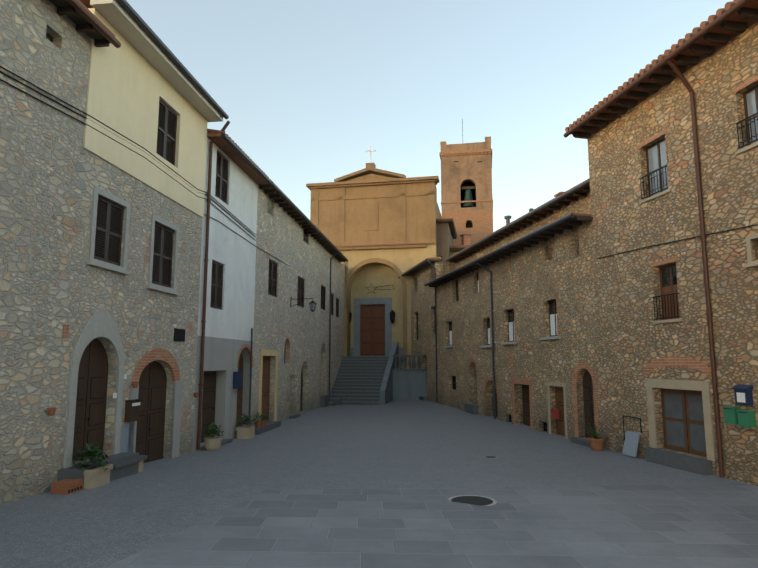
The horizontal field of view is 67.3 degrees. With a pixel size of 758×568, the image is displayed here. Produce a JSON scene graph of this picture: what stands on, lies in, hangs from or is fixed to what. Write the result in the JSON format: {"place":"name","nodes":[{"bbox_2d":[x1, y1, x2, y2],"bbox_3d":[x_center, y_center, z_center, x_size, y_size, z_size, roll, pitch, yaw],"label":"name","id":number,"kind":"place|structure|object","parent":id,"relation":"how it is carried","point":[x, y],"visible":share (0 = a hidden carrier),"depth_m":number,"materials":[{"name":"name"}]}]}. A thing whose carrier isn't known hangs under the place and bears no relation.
{"place":"outdoors","nodes":[
{"label":"outdoors","id":0,"kind":"place"},
{"bbox_2d":[49,0,345,261],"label":"roof eave","id":1,"kind":"object","parent":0,"point":[74,15],"visible":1,"depth_m":19.98,"materials":[{"name":"brown wood"}]},
{"bbox_2d":[77,0,333,244],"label":"roof tiles","id":2,"kind":"object","parent":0,"point":[232,153],"visible":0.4,"depth_m":16.96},
{"bbox_2d":[306,174,438,360],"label":"church facade","id":3,"kind":"structure","parent":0,"point":[378,214],"depth_m":37.01,"materials":[{"name":"paint"}]},
{"bbox_2d":[350,348,402,355],"bbox_3d":[-0.098,4.441,36.792,4.085,0.649,0.025,-1,-8,11],"label":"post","id":4,"kind":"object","parent":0,"point":[400,351],"visible":0.11,"depth_m":36.54,"materials":[{"name":"grey stone"}]},
{"bbox_2d":[0,400,757,567],"bbox_3d":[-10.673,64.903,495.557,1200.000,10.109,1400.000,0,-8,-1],"label":"piazza ground","id":5,"kind":"structure","parent":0,"point":[357,486],"depth_m":8.49,"materials":[{"name":"grey stone"}]},
{"bbox_2d":[51,478,82,494],"bbox_3d":[-5.099,3.334,9.308,0.280,0.230,0.400,-1,-8,7],"label":"hollow brick","id":6,"kind":"object","parent":5,"relation":"on","point":[63,486],"visible":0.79,"depth_m":9.16,"materials":[{"name":"brick"}]},
{"bbox_2d":[68,486,81,492],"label":"brick holes","id":7,"kind":"object","parent":5,"relation":"on","point":[74,489],"visible":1,"depth_m":9.28,"materials":[{"name":"black"}]},
{"bbox_2d":[83,464,112,488],"bbox_3d":[-5.003,3.385,9.863,0.440,0.420,0.620,-1,-8,7],"label":"planter","id":8,"kind":"object","parent":5,"relation":"on","point":[96,477],"visible":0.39,"depth_m":9.73,"materials":[{"name":"beige stone"}]},
{"bbox_2d":[70,443,115,471],"bbox_3d":[-5.033,3.005,9.906,0.827,0.460,0.710,-1,-8,7],"label":"potted plant","id":9,"kind":"object","parent":8,"relation":"in","point":[91,451],"visible":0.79,"depth_m":9.86,"materials":[{"name":"green plant"}]},
{"bbox_2d":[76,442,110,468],"bbox_3d":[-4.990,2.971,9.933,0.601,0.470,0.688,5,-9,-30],"label":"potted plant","id":10,"kind":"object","parent":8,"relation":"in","point":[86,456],"visible":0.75,"depth_m":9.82,"materials":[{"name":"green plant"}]},
{"bbox_2d":[138,460,143,472],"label":"stone block","id":11,"kind":"structure","parent":5,"relation":"on","point":[140,469],"depth_m":11.39,"materials":[{"name":"stone"}]},
{"bbox_2d":[113,455,147,468],"bbox_3d":[-4.959,3.435,11.006,0.400,0.070,1.141,-1,-8,7],"label":"stone bench","id":12,"kind":"object","parent":11,"relation":"on","point":[132,461],"visible":0.43,"depth_m":10.93,"materials":[{"name":"grey stone"}]},
{"bbox_2d":[66,0,229,449],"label":"downpipe","id":13,"kind":"object","parent":5,"relation":"on","point":[89,17],"visible":0.88,"depth_m":14.99,"materials":[{"name":"brown metal"}]},
{"bbox_2d":[0,0,344,504],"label":"stone","id":14,"kind":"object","parent":5,"relation":"on","point":[53,172],"visible":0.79,"depth_m":10.05,"materials":[{"name":"grey stone"}]},
{"bbox_2d":[113,374,126,397],"bbox_3d":[-5.337,1.786,9.844,0.012,0.537,3.491,-1,-8,7],"label":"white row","id":15,"kind":"object","parent":14,"relation":"attached to","point":[115,394],"visible":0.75,"depth_m":11.20,"materials":[{"name":"white"}]},
{"bbox_2d":[63,186,178,467],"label":"stone window surrounds","id":16,"kind":"object","parent":14,"relation":"attached to","point":[101,323],"visible":0.88,"depth_m":11.00,"materials":[{"name":"grey stone"}]},
{"bbox_2d":[119,424,133,452],"bbox_3d":[-5.139,3.184,11.525,0.070,0.645,0.525,-1,-8,7],"label":"cabinet","id":17,"kind":"object","parent":16,"relation":"attached to","point":[124,437],"visible":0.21,"depth_m":11.47,"materials":[{"name":"grey metal"}]},
{"bbox_2d":[0,66,288,265],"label":"overhead cables","id":18,"kind":"object","parent":14,"relation":"attached to","point":[116,141],"visible":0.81,"depth_m":10.66,"materials":[{"name":"black plastic"}]},
{"bbox_2d":[83,8,207,217],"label":"upper plaster wall","id":19,"kind":"structure","parent":14,"relation":"on","point":[129,86],"depth_m":12.18,"materials":[{"name":"paint"}]},
{"bbox_2d":[90,0,222,121],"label":"soffit","id":20,"kind":"structure","parent":19,"relation":"attached to","point":[116,15],"depth_m":12.29,"materials":[{"name":"beige paint"}]},
{"bbox_2d":[46,32,302,462],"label":"doors","id":21,"kind":"structure","parent":14,"relation":"attached to","point":[97,363],"depth_m":12.39,"materials":[{"name":"brown wood"}]},
{"bbox_2d":[94,99,338,317],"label":"window shutters","id":22,"kind":"object","parent":14,"relation":"on","point":[108,235],"visible":0.71,"depth_m":13.47,"materials":[{"name":"brown wood"}]},
{"bbox_2d":[258,349,277,420],"bbox_3d":[-4.027,3.908,20.732,0.047,3.002,2.064,-1,-8,7],"label":"door surround","id":23,"kind":"object","parent":14,"relation":"attached to","point":[264,352],"visible":0.69,"depth_m":20.85,"materials":[{"name":"beige stone"}]},
{"bbox_2d":[261,356,269,420],"bbox_3d":[-4.261,4.022,20.744,0.073,2.778,1.616,-1,-8,7],"label":"door","id":24,"kind":"structure","parent":23,"relation":"attached to","point":[266,384],"depth_m":21.09,"materials":[{"name":"red wood"}]},
{"bbox_2d":[290,297,316,311],"bbox_3d":[-3.166,0.849,23.853,1.106,0.640,0.360,-1,-8,7],"label":"iron street lantern","id":25,"kind":"object","parent":14,"relation":"on","point":[312,301],"visible":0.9,"depth_m":23.83,"materials":[{"name":"black metal"}]},
{"bbox_2d":[310,303,315,309],"bbox_3d":[-2.772,0.961,23.791,0.260,0.280,0.300,-1,-8,7],"label":"street lantern glass","id":26,"kind":"object","parent":25,"relation":"on","point":[312,306],"visible":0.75,"depth_m":23.70,"materials":[{"name":"grey"}]},
{"bbox_2d":[62,137,301,461],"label":"wall","id":27,"kind":"structure","parent":5,"relation":"on","point":[233,253],"depth_m":17.19,"materials":[{"name":"white paint"}]},
{"bbox_2d":[127,336,252,457],"bbox_3d":[-4.896,3.708,15.263,0.470,4.580,7.459,-1,-8,7],"label":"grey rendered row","id":28,"kind":"object","parent":5,"relation":"on","point":[220,356],"visible":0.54,"depth_m":16.66,"materials":[{"name":"grey paint"}]},
{"bbox_2d":[233,371,241,388],"bbox_3d":[-4.372,2.965,17.573,0.100,0.514,0.476,-1,-8,7],"label":"mailbox","id":29,"kind":"object","parent":28,"relation":"attached to","point":[237,380],"depth_m":17.44,"materials":[{"name":"blue metal"}]},
{"bbox_2d":[236,352,242,426],"bbox_3d":[-4.649,3.336,18.376,0.072,2.568,1.302,-1,-8,7],"label":"door","id":30,"kind":"structure","parent":28,"relation":"attached to","point":[239,396],"depth_m":18.74,"materials":[{"name":"brown wood"}]},
{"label":"iron bits","id":31,"kind":"object","parent":28,"relation":"attached to","visible":0},
{"bbox_2d":[47,382,198,415],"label":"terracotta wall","id":32,"kind":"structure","parent":31,"relation":"on","point":[51,411],"depth_m":9.23,"materials":[{"name":"orange ceramic"}]},
{"bbox_2d":[124,400,140,421],"bbox_3d":[-5.055,2.604,11.682,0.120,0.407,0.374,-1,-8,7],"label":"mailbox","id":33,"kind":"object","parent":31,"relation":"attached to","point":[132,413],"depth_m":11.53,"materials":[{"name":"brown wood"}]},
{"bbox_2d":[57,395,329,488],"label":"stone steps","id":34,"kind":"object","parent":5,"relation":"on","point":[73,472],"visible":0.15,"depth_m":10.69,"materials":[{"name":"stone"}]},
{"bbox_2d":[204,426,254,450],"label":"plant pots","id":35,"kind":"object","parent":5,"relation":"on","point":[214,443],"visible":0.92,"depth_m":17.23,"materials":[{"name":"stone"}]},
{"bbox_2d":[202,413,270,437],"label":"potted plants","id":36,"kind":"object","parent":35,"relation":"on","point":[214,427],"visible":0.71,"depth_m":17.32,"materials":[{"name":"green plant"}]},
{"bbox_2d":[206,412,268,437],"bbox_3d":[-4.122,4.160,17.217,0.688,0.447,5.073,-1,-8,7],"label":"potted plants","id":37,"kind":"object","parent":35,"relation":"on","point":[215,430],"visible":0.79,"depth_m":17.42,"materials":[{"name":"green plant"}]},
{"bbox_2d":[117,0,347,424],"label":"gutter and downpipe","id":38,"kind":"object","parent":5,"relation":"on","point":[137,18],"visible":0.94,"depth_m":15.72,"materials":[{"name":"brown metal"}]},
{"bbox_2d":[255,421,280,434],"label":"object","id":39,"kind":"object","parent":5,"relation":"on","point":[271,425],"visible":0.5,"depth_m":19.27,"materials":[{"name":"stone"}]},
{"bbox_2d":[254,420,268,427],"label":"terracotta pots","id":40,"kind":"object","parent":39,"relation":"on","point":[258,424],"visible":0.96,"depth_m":18.78,"materials":[{"name":"orange ceramic"}]},
{"bbox_2d":[328,356,388,402],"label":"stair steps","id":41,"kind":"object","parent":5,"relation":"on","point":[359,384],"visible":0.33,"depth_m":32.38,"materials":[{"name":"grey stone"}]},
{"bbox_2d":[308,163,441,250],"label":"cornice","id":42,"kind":"structure","parent":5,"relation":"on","point":[370,168],"depth_m":37.19,"materials":[{"name":"brown stone"}]},
{"bbox_2d":[366,145,375,162],"bbox_3d":[-0.550,-8.606,37.916,0.695,1.296,0.095,-1,-8,11],"label":"cross","id":43,"kind":"object","parent":42,"relation":"on","point":[370,150],"visible":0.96,"depth_m":37.92,"materials":[{"name":"white"}]},
{"bbox_2d":[328,355,426,405],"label":"staircase","id":44,"kind":"structure","parent":5,"relation":"on","point":[354,365],"depth_m":32.98,"materials":[{"name":"grey stone"}]},
{"bbox_2d":[340,245,436,368],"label":"yellow church","id":45,"kind":"structure","parent":5,"relation":"on","point":[378,275],"depth_m":36.97,"materials":[{"name":"yellow paint"}]},
{"bbox_2d":[349,310,394,322],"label":"wall lanterns","id":46,"kind":"object","parent":45,"relation":"on","point":[392,315],"visible":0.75,"depth_m":36.63,"materials":[{"name":"black metal"}]},
{"bbox_2d":[353,297,391,355],"bbox_3d":[-0.421,2.790,37.056,2.517,3.792,0.072,-1,-8,11],"label":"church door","id":47,"kind":"structure","parent":45,"relation":"attached to","point":[358,302],"depth_m":37.07,"materials":[{"name":"grey stone"}]},
{"bbox_2d":[360,304,384,355],"bbox_3d":[-0.384,3.027,37.220,1.669,3.368,0.072,-1,-8,11],"label":"church door","id":48,"kind":"structure","parent":45,"relation":"attached to","point":[378,323],"depth_m":37.19,"materials":[{"name":"brown wood"}]},
{"bbox_2d":[362,306,383,354],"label":"door panel grooves","id":49,"kind":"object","parent":48,"relation":"attached to","point":[371,334],"depth_m":37.15,"materials":[{"name":"brown wood"}]},
{"bbox_2d":[365,283,393,293],"bbox_3d":[0.055,0.283,37.301,1.974,0.700,0.024,-1,-8,11],"label":"star ornament","id":50,"kind":"object","parent":45,"relation":"attached to","point":[378,289],"visible":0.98,"depth_m":37.30,"materials":[{"name":"black"}]},
{"bbox_2d":[335,218,469,247],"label":"cornice","id":51,"kind":"structure","parent":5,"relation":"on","point":[460,246],"depth_m":36.73,"materials":[{"name":"brown stone"}]},
{"bbox_2d":[379,342,426,404],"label":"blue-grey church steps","id":52,"kind":"structure","parent":5,"relation":"on","point":[397,385],"depth_m":32.83,"materials":[{"name":"stone"}]},
{"bbox_2d":[439,149,492,245],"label":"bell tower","id":53,"kind":"structure","parent":5,"relation":"on","point":[481,221],"depth_m":48.55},
{"bbox_2d":[440,136,492,211],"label":"bell tower","id":54,"kind":"structure","parent":53,"relation":"on","point":[465,170],"depth_m":49.17,"materials":[{"name":"beige paint"}]},
{"bbox_2d":[461,186,474,189],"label":"bell beam","id":55,"kind":"structure","parent":54,"relation":"attached to","point":[467,187],"depth_m":49.32,"materials":[{"name":"brown wood"}]},
{"bbox_2d":[462,189,474,207],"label":"bronze bell","id":56,"kind":"object","parent":55,"relation":"hanging from","point":[468,195],"visible":0.88,"depth_m":48.99,"materials":[{"name":"green metal"}]},
{"bbox_2d":[448,456,497,505],"bbox_3d":[1.954,3.810,11.302,0.776,0.126,5.500,-2,-8,12],"label":"manhole cover rim","id":57,"kind":"object","parent":5,"relation":"on","point":[493,503],"visible":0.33,"depth_m":9.20,"materials":[{"name":"grey metal"}]},
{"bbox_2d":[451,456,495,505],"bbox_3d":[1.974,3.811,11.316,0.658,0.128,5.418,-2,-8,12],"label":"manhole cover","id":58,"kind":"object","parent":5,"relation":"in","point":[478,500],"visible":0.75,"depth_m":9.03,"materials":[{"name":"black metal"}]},
{"bbox_2d":[398,180,589,418],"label":"gutters and downpipes","id":59,"kind":"object","parent":5,"relation":"on","point":[550,225],"visible":0.94,"depth_m":22.70,"materials":[{"name":"black metal"}]},
{"bbox_2d":[411,192,602,439],"bbox_3d":[8.331,2.778,27.058,9.000,9.615,21.496,2,-8,-11],"label":"stone","id":60,"kind":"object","parent":5,"relation":"on","point":[528,283],"visible":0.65,"depth_m":20.83,"materials":[{"name":"stone"}]},
{"bbox_2d":[449,280,556,344],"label":"windows","id":61,"kind":"structure","parent":60,"relation":"attached to","point":[552,321],"depth_m":21.52,"materials":[{"name":"white"}]},
{"bbox_2d":[551,409,559,418],"bbox_3d":[5.556,4.090,17.956,0.120,0.294,0.312,2,-8,-11],"label":"red mailbox","id":62,"kind":"object","parent":60,"relation":"attached to","point":[554,413],"visible":1,"depth_m":17.82,"materials":[{"name":"red metal"}]},
{"bbox_2d":[416,85,757,437],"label":"window frames","id":63,"kind":"structure","parent":60,"relation":"attached to","point":[587,395],"depth_m":16.51,"materials":[{"name":"brown wood"}]},
{"bbox_2d":[419,396,712,474],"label":"doorsteps","id":64,"kind":"object","parent":5,"relation":"on","point":[696,465],"visible":0.23,"depth_m":12.50,"materials":[{"name":"grey stone"}]},
{"bbox_2d":[417,75,757,451],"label":"brick surrounds","id":65,"kind":"object","parent":5,"relation":"on","point":[667,361],"depth_m":15.57,"materials":[{"name":"brown brick"}]},
{"bbox_2d":[443,336,560,347],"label":"window sills","id":66,"kind":"object","parent":65,"relation":"attached to","point":[541,338],"visible":0.77,"depth_m":20.96,"materials":[{"name":"grey stone"}]},
{"bbox_2d":[404,0,739,272],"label":"roof tiles","id":67,"kind":"object","parent":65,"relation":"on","point":[711,18],"visible":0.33,"depth_m":13.38,"materials":[{"name":"brown tile"}]},
{"bbox_2d":[404,0,757,286],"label":"roof eaves","id":68,"kind":"object","parent":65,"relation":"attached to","point":[717,38],"visible":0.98,"depth_m":16.02,"materials":[{"name":"brown wood"}]},
{"bbox_2d":[555,284,679,435],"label":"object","id":69,"kind":"structure","parent":65,"relation":"attached to","point":[559,397],"depth_m":17.74,"materials":[{"name":"brown wood"}]},
{"bbox_2d":[659,263,706,456],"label":"window frames","id":70,"kind":"structure","parent":65,"relation":"attached to","point":[683,420],"depth_m":12.84,"materials":[{"name":"brown wood"}]},
{"bbox_2d":[664,393,705,451],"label":"window panes","id":71,"kind":"object","parent":65,"relation":"attached to","point":[675,435],"visible":0.81,"depth_m":12.72,"materials":[{"name":"grey glass"}]},
{"bbox_2d":[588,437,604,450],"bbox_3d":[5.738,4.224,15.018,0.410,0.320,0.420,2,-8,-11],"label":"terracotta pot plant","id":72,"kind":"object","parent":5,"relation":"on","point":[596,444],"visible":0.92,"depth_m":14.88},
{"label":"pot plant soil","id":73,"kind":"structure","parent":72,"relation":"in","visible":0},
{"bbox_2d":[584,421,609,438],"bbox_3d":[5.841,3.810,15.072,0.865,0.555,0.736,2,-8,-11],"label":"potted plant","id":74,"kind":"object","parent":73,"relation":"on","point":[595,434],"visible":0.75,"depth_m":15.06,"materials":[{"name":"green plant"}]},
{"bbox_2d":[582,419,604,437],"bbox_3d":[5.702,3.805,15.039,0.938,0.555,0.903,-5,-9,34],"label":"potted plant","id":75,"kind":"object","parent":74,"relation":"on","point":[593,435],"visible":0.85,"depth_m":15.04,"materials":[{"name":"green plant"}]},
{"bbox_2d":[622,431,639,456],"bbox_3d":[6.192,3.921,13.980,0.210,0.557,0.473,2,-8,-11],"label":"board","id":76,"kind":"object","parent":5,"relation":"on","point":[631,442],"visible":1,"depth_m":13.94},
{"bbox_2d":[623,416,641,440],"bbox_3d":[6.266,3.767,14.065,0.024,0.955,0.705,2,-8,-11],"label":"metal frame","id":77,"kind":"object","parent":5,"relation":"on","point":[630,417],"visible":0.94,"depth_m":14.27,"materials":[{"name":"black metal"}]},
{"bbox_2d":[547,142,757,460],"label":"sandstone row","id":78,"kind":"object","parent":5,"relation":"on","point":[702,386],"visible":0.83,"depth_m":12.53,"materials":[{"name":"stone"}]},
{"bbox_2d":[563,0,750,477],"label":"gutter and downpipe","id":79,"kind":"object","parent":5,"relation":"on","point":[729,12],"visible":1,"depth_m":11.85,"materials":[{"name":"brown metal"}]},
{"bbox_2d":[587,22,757,485],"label":"stone","id":80,"kind":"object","parent":5,"relation":"on","point":[633,341],"visible":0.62,"depth_m":12.61,"materials":[{"name":"brown stone"}]},
{"bbox_2d":[574,0,757,135],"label":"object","id":81,"kind":"object","parent":80,"relation":"on","point":[735,16],"depth_m":12.14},
{"bbox_2d":[597,224,757,258],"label":"cable","id":82,"kind":"object","parent":80,"relation":"attached to","point":[682,239],"visible":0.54,"depth_m":12.54,"materials":[{"name":"black plastic"}]},
{"bbox_2d":[648,90,757,195],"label":"glass","id":83,"kind":"object","parent":80,"relation":"attached to","point":[653,151],"depth_m":13.54,"materials":[{"name":"grey"}]},
{"bbox_2d":[722,406,755,427],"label":"green mailboxes","id":84,"kind":"object","parent":80,"relation":"attached to","point":[734,416],"visible":0.96,"depth_m":10.81,"materials":[{"name":"green metal"}]},
{"bbox_2d":[731,384,752,405],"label":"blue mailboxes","id":85,"kind":"object","parent":80,"relation":"attached to","point":[745,389],"visible":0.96,"depth_m":10.70,"materials":[{"name":"blue metal"}]},
{"bbox_2d":[736,392,745,402],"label":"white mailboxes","id":86,"kind":"object","parent":85,"relation":"attached to","point":[740,397],"visible":1,"depth_m":10.79,"materials":[{"name":"white metal"}]},
{"bbox_2d":[126,0,732,231],"label":"sky","id":87,"kind":"structure","parent":0,"point":[305,88],"materials":[{"name":"blue"}]},
{"bbox_2d":[436,222,452,261],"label":"wall","id":88,"kind":"structure","parent":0,"point":[444,240],"depth_m":36.90,"materials":[{"name":"beige paint"}]},
{"bbox_2d":[436,219,464,251],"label":"roof eaves","id":89,"kind":"object","parent":88,"relation":"attached to","point":[451,227],"visible":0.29,"depth_m":37.96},
{"bbox_2d":[454,161,481,227],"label":"tower openings","id":90,"kind":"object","parent":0,"point":[469,224],"depth_m":52.55,"materials":[{"name":"black"}]}
]}

